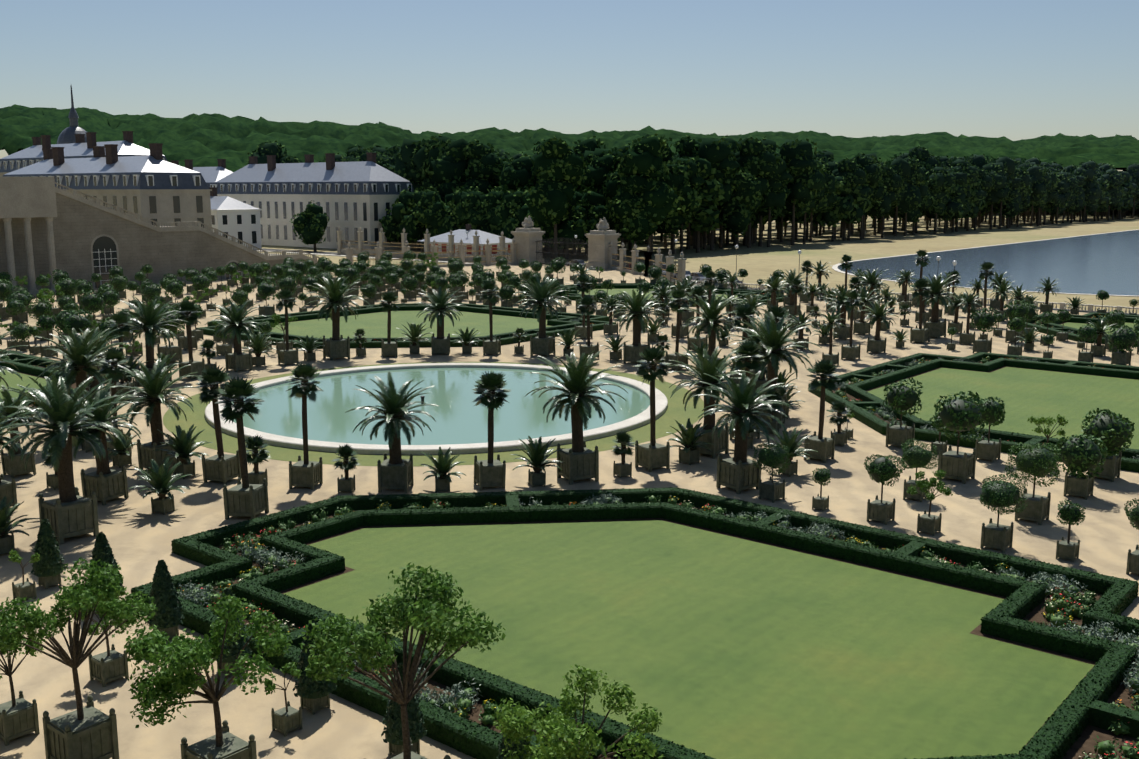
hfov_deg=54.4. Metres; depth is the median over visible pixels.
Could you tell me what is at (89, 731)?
potted tree
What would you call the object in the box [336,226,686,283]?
fences
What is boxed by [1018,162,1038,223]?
tree
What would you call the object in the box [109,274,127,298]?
shrub
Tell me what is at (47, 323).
potted tree
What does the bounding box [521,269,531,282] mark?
shrub
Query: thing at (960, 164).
tree
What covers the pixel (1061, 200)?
tree
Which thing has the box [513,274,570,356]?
potted palm
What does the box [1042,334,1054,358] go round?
potted tree
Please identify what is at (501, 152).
tree
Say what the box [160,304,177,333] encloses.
shrub
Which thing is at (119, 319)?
tall fan
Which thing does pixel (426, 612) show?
potted tree
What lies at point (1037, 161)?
tree
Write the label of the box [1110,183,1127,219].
tree
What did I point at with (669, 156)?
tree
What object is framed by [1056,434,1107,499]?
potted tree
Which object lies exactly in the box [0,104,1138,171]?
wooded hills
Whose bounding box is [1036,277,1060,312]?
date palm
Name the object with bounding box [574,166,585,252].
tree
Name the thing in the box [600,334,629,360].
date
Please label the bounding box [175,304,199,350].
potted tree
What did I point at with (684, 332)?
slim date palm
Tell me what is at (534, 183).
tree
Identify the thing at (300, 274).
potted tree
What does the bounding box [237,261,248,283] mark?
potted tree
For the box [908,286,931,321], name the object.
date palm
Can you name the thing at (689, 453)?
potted palm
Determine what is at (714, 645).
lawns
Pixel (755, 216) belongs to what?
tree
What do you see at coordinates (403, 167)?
tree
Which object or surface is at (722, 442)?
palm tree
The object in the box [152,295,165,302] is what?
potted tree
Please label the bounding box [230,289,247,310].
shrub
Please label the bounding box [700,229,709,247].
tree
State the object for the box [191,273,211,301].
shrub
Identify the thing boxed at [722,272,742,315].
slim date palm
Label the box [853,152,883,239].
tree
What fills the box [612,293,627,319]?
shrub
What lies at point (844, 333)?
date
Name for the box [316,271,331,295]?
shrub
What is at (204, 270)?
shrub
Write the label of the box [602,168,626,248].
tree
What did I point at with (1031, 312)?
potted tree
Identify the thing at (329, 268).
potted tree
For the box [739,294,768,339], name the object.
date palm
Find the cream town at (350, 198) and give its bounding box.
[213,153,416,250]
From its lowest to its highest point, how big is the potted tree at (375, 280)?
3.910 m
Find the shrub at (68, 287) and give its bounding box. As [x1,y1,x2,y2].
[55,277,76,303]
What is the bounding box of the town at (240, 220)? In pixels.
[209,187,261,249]
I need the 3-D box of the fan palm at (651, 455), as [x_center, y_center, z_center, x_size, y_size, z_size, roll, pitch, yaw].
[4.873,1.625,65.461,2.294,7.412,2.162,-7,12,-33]
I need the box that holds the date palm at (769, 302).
[763,277,781,307]
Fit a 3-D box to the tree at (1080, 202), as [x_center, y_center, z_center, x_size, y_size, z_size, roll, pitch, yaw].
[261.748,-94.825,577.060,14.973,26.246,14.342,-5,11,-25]
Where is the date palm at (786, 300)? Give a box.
[781,277,789,304]
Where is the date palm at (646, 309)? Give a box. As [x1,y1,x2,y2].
[627,294,653,329]
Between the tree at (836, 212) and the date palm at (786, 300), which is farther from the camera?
the tree at (836, 212)
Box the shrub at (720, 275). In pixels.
[715,268,730,287]
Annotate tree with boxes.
[0,557,157,758]
[124,593,292,758]
[246,140,288,162]
[247,140,286,164]
[280,154,299,162]
[289,200,329,250]
[298,563,505,758]
[319,153,342,161]
[339,144,367,161]
[345,155,360,161]
[352,150,394,172]
[367,144,395,165]
[379,187,415,249]
[388,145,401,155]
[393,149,400,163]
[394,139,427,191]
[395,186,425,250]
[409,133,451,191]
[414,186,451,236]
[423,187,444,237]
[425,138,469,199]
[434,186,467,235]
[445,188,463,205]
[452,186,490,229]
[459,139,502,193]
[475,186,503,234]
[491,186,524,235]
[492,161,511,190]
[493,148,511,158]
[498,154,534,192]
[500,188,511,196]
[502,186,533,238]
[509,152,529,160]
[524,136,589,258]
[526,210,565,257]
[530,171,546,250]
[531,139,544,156]
[531,195,587,258]
[571,136,605,156]
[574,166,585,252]
[574,186,582,255]
[576,186,610,248]
[578,187,586,253]
[580,150,593,188]
[580,152,620,203]
[581,148,622,191]
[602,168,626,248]
[604,174,657,249]
[611,143,634,248]
[617,133,685,251]
[623,142,685,255]
[629,239,631,250]
[631,134,677,162]
[655,158,701,253]
[663,153,676,247]
[669,157,705,252]
[673,135,701,248]
[679,217,700,248]
[687,156,724,252]
[692,138,740,249]
[700,204,720,248]
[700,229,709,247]
[713,135,739,247]
[719,169,761,249]
[719,224,728,243]
[733,214,753,245]
[735,136,781,247]
[735,137,755,245]
[740,209,762,245]
[751,228,752,244]
[753,225,755,243]
[757,136,789,246]
[757,155,793,246]
[762,215,772,236]
[763,206,788,241]
[770,216,771,240]
[772,215,789,238]
[777,138,827,244]
[783,221,791,235]
[784,189,820,218]
[785,211,810,239]
[792,163,823,243]
[806,209,818,239]
[808,160,841,241]
[809,210,821,236]
[814,148,835,235]
[815,162,840,238]
[817,176,853,240]
[832,158,870,240]
[840,221,842,236]
[841,184,872,240]
[850,221,854,234]
[852,153,886,238]
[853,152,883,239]
[867,211,886,232]
[868,164,904,237]
[873,162,890,234]
[884,158,913,235]
[887,210,900,233]
[890,153,908,230]
[890,156,925,235]
[899,180,935,234]
[908,145,940,189]
[915,167,931,232]
[924,190,937,225]
[926,155,947,229]
[926,165,955,233]
[936,155,947,164]
[937,183,963,232]
[944,156,973,228]
[947,157,979,231]
[950,168,971,231]
[964,180,986,230]
[965,154,992,227]
[974,167,995,229]
[978,160,991,227]
[982,201,999,226]
[983,162,1010,229]
[987,158,996,224]
[989,156,1017,228]
[993,174,1022,227]
[995,165,1032,227]
[1012,158,1024,164]
[1015,167,1030,223]
[1016,170,1033,226]
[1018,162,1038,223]
[1021,165,1055,226]
[1022,156,1040,221]
[1030,165,1058,225]
[1034,171,1067,224]
[1039,162,1054,218]
[1039,168,1059,225]
[1048,203,1065,223]
[1049,161,1063,220]
[1050,172,1071,223]
[1059,164,1077,221]
[1062,171,1078,222]
[1067,172,1085,222]
[1072,160,1104,221]
[1082,181,1101,221]
[1093,171,1104,218]
[1094,178,1111,220]
[1096,163,1114,218]
[1097,191,1110,220]
[1100,169,1124,220]
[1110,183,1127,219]
[1118,171,1136,219]
[1121,194,1133,218]
[1126,163,1138,218]
[1130,196,1138,217]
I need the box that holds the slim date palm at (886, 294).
[876,287,896,330]
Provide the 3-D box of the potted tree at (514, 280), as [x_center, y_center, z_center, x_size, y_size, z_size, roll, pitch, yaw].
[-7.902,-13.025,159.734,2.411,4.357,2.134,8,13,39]
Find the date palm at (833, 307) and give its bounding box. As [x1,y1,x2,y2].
[826,293,841,322]
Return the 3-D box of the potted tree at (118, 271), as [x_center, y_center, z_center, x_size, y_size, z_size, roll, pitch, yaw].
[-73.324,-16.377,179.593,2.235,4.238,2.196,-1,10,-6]
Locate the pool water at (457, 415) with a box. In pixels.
[231,368,649,444]
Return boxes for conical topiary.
[31,518,66,588]
[89,532,125,608]
[145,559,184,638]
[292,620,336,714]
[381,662,426,754]
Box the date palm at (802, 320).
[788,310,816,349]
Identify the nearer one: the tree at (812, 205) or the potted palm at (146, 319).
the potted palm at (146, 319)
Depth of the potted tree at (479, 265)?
190.42 m
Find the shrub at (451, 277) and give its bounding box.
[447,272,460,293]
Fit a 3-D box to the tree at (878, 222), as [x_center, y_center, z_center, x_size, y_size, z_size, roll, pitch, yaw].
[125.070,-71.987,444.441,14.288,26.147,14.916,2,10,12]
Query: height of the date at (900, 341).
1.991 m
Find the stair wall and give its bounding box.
[0,176,337,293]
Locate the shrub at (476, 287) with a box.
[470,272,481,292]
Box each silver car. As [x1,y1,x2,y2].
[569,260,585,266]
[686,272,705,282]
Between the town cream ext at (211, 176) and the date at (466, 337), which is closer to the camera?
the date at (466, 337)
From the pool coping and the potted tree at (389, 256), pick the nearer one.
the pool coping
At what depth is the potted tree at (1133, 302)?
142.00 m
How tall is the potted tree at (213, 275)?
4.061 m
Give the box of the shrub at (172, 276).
[163,273,176,281]
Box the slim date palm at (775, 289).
[758,274,788,306]
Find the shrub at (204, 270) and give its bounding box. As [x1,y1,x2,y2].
[201,267,213,283]
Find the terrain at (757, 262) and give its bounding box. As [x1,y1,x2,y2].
[257,209,1138,313]
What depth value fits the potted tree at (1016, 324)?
109.65 m
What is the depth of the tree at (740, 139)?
341.88 m
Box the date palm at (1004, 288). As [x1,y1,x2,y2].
[988,279,1018,321]
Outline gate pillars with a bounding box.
[511,216,620,268]
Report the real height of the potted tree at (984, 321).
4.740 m
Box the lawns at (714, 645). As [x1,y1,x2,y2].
[0,289,1138,758]
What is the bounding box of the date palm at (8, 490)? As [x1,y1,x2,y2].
[0,402,34,508]
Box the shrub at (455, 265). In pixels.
[447,259,463,274]
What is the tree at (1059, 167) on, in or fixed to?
on the terrain at (757, 262)
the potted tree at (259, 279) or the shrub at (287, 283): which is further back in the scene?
the potted tree at (259, 279)
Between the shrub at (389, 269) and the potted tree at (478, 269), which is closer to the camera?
the potted tree at (478, 269)
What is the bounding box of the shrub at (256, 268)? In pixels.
[248,263,263,282]
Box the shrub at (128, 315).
[112,309,133,340]
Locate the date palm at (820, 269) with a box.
[808,261,831,296]
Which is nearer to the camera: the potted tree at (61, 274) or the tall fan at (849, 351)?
the tall fan at (849, 351)
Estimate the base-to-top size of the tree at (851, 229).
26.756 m
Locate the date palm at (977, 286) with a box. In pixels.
[967,279,989,308]
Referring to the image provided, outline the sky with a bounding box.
[0,0,1138,170]
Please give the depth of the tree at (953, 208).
437.47 m
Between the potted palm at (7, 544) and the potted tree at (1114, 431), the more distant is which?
the potted tree at (1114, 431)
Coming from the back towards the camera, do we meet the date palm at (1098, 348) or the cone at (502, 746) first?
the date palm at (1098, 348)
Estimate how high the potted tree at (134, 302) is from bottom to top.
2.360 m
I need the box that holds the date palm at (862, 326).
[850,286,880,334]
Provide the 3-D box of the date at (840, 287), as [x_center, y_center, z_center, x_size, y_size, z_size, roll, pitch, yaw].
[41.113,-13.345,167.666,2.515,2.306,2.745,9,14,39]
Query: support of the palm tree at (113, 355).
on the parterre gravel at (140, 537)
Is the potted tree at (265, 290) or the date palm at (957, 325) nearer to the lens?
the date palm at (957, 325)
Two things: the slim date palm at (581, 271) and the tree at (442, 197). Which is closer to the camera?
the slim date palm at (581, 271)
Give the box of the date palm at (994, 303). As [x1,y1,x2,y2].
[984,271,1012,308]
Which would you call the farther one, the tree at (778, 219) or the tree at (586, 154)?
the tree at (778, 219)
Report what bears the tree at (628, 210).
on the terrain at (757, 262)
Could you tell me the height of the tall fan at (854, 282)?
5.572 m
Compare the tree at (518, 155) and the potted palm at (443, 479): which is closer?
the potted palm at (443, 479)
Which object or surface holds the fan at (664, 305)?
on the parterre gravel at (140, 537)
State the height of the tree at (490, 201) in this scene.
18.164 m
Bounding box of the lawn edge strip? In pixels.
[13,288,1138,753]
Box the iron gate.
[535,238,587,265]
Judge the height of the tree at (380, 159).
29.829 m
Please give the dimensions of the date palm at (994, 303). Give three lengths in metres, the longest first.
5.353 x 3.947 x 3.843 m
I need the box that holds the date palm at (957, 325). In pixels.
[945,292,970,333]
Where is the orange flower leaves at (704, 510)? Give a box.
[34,318,1135,702]
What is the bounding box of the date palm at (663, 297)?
[650,282,671,316]
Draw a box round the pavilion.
[420,224,512,257]
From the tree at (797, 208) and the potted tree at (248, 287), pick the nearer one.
the potted tree at (248, 287)
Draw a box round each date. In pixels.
[0,330,25,448]
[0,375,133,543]
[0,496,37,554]
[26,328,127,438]
[51,326,130,410]
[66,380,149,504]
[106,427,141,467]
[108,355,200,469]
[109,354,150,388]
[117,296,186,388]
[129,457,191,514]
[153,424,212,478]
[154,353,179,381]
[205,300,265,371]
[242,332,276,366]
[295,335,323,361]
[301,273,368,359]
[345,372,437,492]
[397,322,429,354]
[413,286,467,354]
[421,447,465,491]
[453,328,478,353]
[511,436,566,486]
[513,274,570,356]
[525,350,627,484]
[554,328,580,356]
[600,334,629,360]
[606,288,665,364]
[642,317,667,341]
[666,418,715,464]
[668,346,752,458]
[671,276,702,321]
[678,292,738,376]
[689,341,707,369]
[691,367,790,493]
[719,325,732,346]
[722,407,769,448]
[726,355,736,377]
[727,320,795,396]
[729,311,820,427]
[743,293,758,303]
[760,369,797,389]
[763,427,817,476]
[777,382,804,418]
[779,268,809,315]
[812,320,838,344]
[815,283,829,299]
[819,287,839,310]
[825,286,864,339]
[835,284,847,292]
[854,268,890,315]
[882,295,899,312]
[890,329,910,347]
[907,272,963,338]
[1016,327,1043,350]
[1021,295,1040,307]
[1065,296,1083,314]
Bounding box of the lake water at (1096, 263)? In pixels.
[838,230,1138,295]
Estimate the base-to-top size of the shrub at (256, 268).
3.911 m
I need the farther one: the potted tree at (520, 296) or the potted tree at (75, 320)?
the potted tree at (520, 296)
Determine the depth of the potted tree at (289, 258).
200.48 m
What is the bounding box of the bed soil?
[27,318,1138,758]
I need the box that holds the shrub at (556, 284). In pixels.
[542,277,559,303]
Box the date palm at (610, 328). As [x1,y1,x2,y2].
[596,293,623,334]
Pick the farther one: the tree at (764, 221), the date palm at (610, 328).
the tree at (764, 221)
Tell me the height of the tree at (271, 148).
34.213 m
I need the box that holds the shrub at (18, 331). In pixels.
[9,323,30,350]
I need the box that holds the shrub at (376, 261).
[375,258,391,276]
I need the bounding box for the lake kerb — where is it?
[832,229,1138,295]
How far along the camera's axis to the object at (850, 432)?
73.73 m
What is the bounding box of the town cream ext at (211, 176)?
[171,159,232,186]
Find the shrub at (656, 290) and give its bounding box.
[651,283,671,312]
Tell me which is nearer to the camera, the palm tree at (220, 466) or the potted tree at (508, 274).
the palm tree at (220, 466)
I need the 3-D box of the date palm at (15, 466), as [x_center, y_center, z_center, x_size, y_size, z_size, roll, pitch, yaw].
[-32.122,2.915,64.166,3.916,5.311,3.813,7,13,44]
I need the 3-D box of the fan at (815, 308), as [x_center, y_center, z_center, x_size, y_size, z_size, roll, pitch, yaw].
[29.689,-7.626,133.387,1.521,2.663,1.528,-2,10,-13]
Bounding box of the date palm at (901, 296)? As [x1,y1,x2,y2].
[891,270,912,302]
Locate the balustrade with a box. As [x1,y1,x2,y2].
[690,280,1138,314]
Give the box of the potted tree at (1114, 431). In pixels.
[1081,408,1134,481]
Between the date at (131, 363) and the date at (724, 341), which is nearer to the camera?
the date at (131, 363)
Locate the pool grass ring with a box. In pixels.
[163,362,703,465]
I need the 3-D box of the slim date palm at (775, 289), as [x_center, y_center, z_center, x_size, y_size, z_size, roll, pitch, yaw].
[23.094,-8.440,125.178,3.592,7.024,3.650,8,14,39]
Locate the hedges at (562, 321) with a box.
[0,283,1138,758]
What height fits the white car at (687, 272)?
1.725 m
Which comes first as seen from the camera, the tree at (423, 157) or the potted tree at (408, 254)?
the potted tree at (408, 254)
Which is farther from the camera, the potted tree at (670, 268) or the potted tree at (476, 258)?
the potted tree at (476, 258)
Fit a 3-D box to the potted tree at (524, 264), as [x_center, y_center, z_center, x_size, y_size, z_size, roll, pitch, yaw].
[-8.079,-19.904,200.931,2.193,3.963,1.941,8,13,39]
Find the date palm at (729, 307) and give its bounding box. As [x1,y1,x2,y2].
[722,292,741,327]
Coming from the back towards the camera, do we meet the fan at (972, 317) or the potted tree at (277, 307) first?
the potted tree at (277, 307)
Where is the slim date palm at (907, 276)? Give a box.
[897,269,916,309]
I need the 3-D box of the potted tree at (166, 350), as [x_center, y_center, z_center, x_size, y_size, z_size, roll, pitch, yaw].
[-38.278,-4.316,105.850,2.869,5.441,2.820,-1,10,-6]
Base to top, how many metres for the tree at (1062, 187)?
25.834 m
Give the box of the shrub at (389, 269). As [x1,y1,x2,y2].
[386,264,400,285]
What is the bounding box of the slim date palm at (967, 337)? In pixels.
[957,290,982,344]
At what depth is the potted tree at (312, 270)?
180.44 m
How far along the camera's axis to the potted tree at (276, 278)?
180.74 m
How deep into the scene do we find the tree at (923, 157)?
449.00 m
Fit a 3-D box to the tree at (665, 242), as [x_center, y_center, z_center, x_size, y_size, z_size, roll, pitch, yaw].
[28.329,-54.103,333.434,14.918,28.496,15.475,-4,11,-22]
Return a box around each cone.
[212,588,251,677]
[496,705,533,758]
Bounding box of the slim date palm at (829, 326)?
[816,310,845,365]
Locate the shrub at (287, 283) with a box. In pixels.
[277,275,297,302]
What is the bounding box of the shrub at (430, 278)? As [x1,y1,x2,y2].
[424,272,441,295]
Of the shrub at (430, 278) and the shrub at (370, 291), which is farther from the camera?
the shrub at (430, 278)
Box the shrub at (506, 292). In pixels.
[499,284,515,307]
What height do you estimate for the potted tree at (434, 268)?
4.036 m
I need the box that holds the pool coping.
[205,363,667,454]
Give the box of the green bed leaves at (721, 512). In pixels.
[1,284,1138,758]
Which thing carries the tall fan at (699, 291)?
on the parterre gravel at (140, 537)
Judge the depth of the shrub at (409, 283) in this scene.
166.03 m
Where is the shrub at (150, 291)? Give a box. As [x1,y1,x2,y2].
[140,282,161,306]
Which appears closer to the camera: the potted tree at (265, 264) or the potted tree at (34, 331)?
the potted tree at (34, 331)
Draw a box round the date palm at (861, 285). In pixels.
[859,273,871,300]
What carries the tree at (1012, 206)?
on the terrain at (757, 262)
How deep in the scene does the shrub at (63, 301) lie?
141.35 m
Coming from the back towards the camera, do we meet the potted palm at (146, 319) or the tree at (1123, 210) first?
the tree at (1123, 210)
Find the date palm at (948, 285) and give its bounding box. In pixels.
[940,271,960,305]
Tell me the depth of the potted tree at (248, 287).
155.76 m
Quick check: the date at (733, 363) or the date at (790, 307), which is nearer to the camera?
the date at (733, 363)
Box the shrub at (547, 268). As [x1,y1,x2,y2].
[544,264,553,277]
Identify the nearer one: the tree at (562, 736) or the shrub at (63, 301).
the tree at (562, 736)
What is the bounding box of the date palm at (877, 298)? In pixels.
[874,278,885,301]
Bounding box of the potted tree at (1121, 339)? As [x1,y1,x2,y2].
[1107,323,1138,364]
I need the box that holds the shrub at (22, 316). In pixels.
[6,290,31,322]
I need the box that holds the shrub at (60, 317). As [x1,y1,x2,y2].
[53,309,79,346]
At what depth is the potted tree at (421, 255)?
224.85 m
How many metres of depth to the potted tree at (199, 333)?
121.98 m
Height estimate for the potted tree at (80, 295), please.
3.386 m
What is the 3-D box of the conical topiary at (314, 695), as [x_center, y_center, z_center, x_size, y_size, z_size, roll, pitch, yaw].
[-8.150,9.066,35.265,1.392,2.971,1.403,8,13,39]
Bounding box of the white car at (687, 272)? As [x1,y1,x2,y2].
[674,270,690,277]
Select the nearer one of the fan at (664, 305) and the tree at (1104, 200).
the fan at (664, 305)
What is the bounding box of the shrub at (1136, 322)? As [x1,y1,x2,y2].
[1133,317,1138,353]
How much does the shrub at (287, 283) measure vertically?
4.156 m
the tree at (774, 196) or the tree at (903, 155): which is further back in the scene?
the tree at (903, 155)
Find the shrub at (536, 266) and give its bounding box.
[530,260,541,275]
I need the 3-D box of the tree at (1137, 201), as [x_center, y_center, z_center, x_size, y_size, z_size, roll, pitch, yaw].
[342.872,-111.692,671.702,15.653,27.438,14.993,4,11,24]
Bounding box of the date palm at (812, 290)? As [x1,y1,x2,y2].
[804,282,822,313]
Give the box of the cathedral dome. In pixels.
[57,85,86,143]
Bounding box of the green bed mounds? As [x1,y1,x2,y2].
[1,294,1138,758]
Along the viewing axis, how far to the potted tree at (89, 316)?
138.21 m
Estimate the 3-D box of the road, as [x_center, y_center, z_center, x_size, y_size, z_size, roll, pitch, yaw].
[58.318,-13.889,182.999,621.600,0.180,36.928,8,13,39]
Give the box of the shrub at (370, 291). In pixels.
[360,282,376,305]
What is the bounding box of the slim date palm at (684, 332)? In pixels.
[666,278,694,337]
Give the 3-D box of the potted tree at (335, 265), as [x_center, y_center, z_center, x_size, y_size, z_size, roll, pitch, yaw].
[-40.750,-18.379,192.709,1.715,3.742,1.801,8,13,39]
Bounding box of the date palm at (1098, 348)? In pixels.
[1088,316,1116,356]
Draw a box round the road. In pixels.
[257,248,757,288]
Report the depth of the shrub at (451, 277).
173.55 m
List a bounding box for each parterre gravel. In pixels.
[0,269,1138,758]
[427,264,695,284]
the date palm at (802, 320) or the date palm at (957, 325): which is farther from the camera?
the date palm at (957, 325)
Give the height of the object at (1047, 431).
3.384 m
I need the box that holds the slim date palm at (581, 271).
[571,263,593,309]
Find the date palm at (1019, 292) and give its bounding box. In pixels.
[1008,284,1032,306]
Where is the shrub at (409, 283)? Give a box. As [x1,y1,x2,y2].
[400,274,417,299]
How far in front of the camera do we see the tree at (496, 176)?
320.35 m
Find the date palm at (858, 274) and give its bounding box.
[849,269,866,293]
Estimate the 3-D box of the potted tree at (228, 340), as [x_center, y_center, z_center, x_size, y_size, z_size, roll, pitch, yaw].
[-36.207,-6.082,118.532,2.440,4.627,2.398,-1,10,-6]
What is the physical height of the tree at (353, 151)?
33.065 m
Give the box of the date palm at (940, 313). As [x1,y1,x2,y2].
[928,288,948,317]
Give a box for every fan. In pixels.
[41,445,58,489]
[63,339,96,360]
[78,409,91,452]
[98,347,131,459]
[107,312,134,400]
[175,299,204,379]
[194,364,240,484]
[198,339,216,368]
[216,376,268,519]
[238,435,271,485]
[276,288,298,365]
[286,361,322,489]
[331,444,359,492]
[352,328,367,356]
[378,290,398,356]
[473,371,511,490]
[480,281,500,354]
[513,327,526,353]
[574,274,592,338]
[576,295,598,358]
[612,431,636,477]
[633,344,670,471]
[655,334,670,364]
[657,301,669,325]
[665,288,689,370]
[687,286,707,350]
[700,270,719,331]
[729,340,764,439]
[731,303,757,386]
[760,388,784,434]
[763,304,789,394]
[765,275,777,320]
[787,279,803,330]
[799,260,813,302]
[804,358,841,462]
[810,305,820,327]
[826,400,851,446]
[840,254,853,287]
[841,289,862,360]
[848,276,861,319]
[899,304,910,325]
[910,278,931,343]
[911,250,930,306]
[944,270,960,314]
[966,308,977,329]
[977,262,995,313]
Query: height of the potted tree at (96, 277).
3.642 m
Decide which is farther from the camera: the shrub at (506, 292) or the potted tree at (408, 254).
the potted tree at (408, 254)
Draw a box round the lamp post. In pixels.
[735,245,738,269]
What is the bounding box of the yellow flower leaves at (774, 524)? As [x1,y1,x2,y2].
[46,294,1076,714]
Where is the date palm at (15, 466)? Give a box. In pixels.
[0,383,42,478]
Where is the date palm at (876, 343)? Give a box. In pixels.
[861,300,897,353]
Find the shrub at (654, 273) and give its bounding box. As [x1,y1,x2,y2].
[648,265,661,283]
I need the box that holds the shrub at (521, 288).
[518,280,535,304]
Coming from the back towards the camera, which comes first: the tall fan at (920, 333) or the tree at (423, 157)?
the tree at (423, 157)
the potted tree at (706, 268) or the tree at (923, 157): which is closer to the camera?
the potted tree at (706, 268)
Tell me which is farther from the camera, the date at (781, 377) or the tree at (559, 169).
the tree at (559, 169)
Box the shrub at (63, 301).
[56,294,73,310]
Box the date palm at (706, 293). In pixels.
[703,285,719,315]
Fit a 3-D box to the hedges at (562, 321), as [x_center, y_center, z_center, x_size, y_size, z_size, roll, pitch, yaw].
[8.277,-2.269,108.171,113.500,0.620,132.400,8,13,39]
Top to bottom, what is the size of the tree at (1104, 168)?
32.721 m

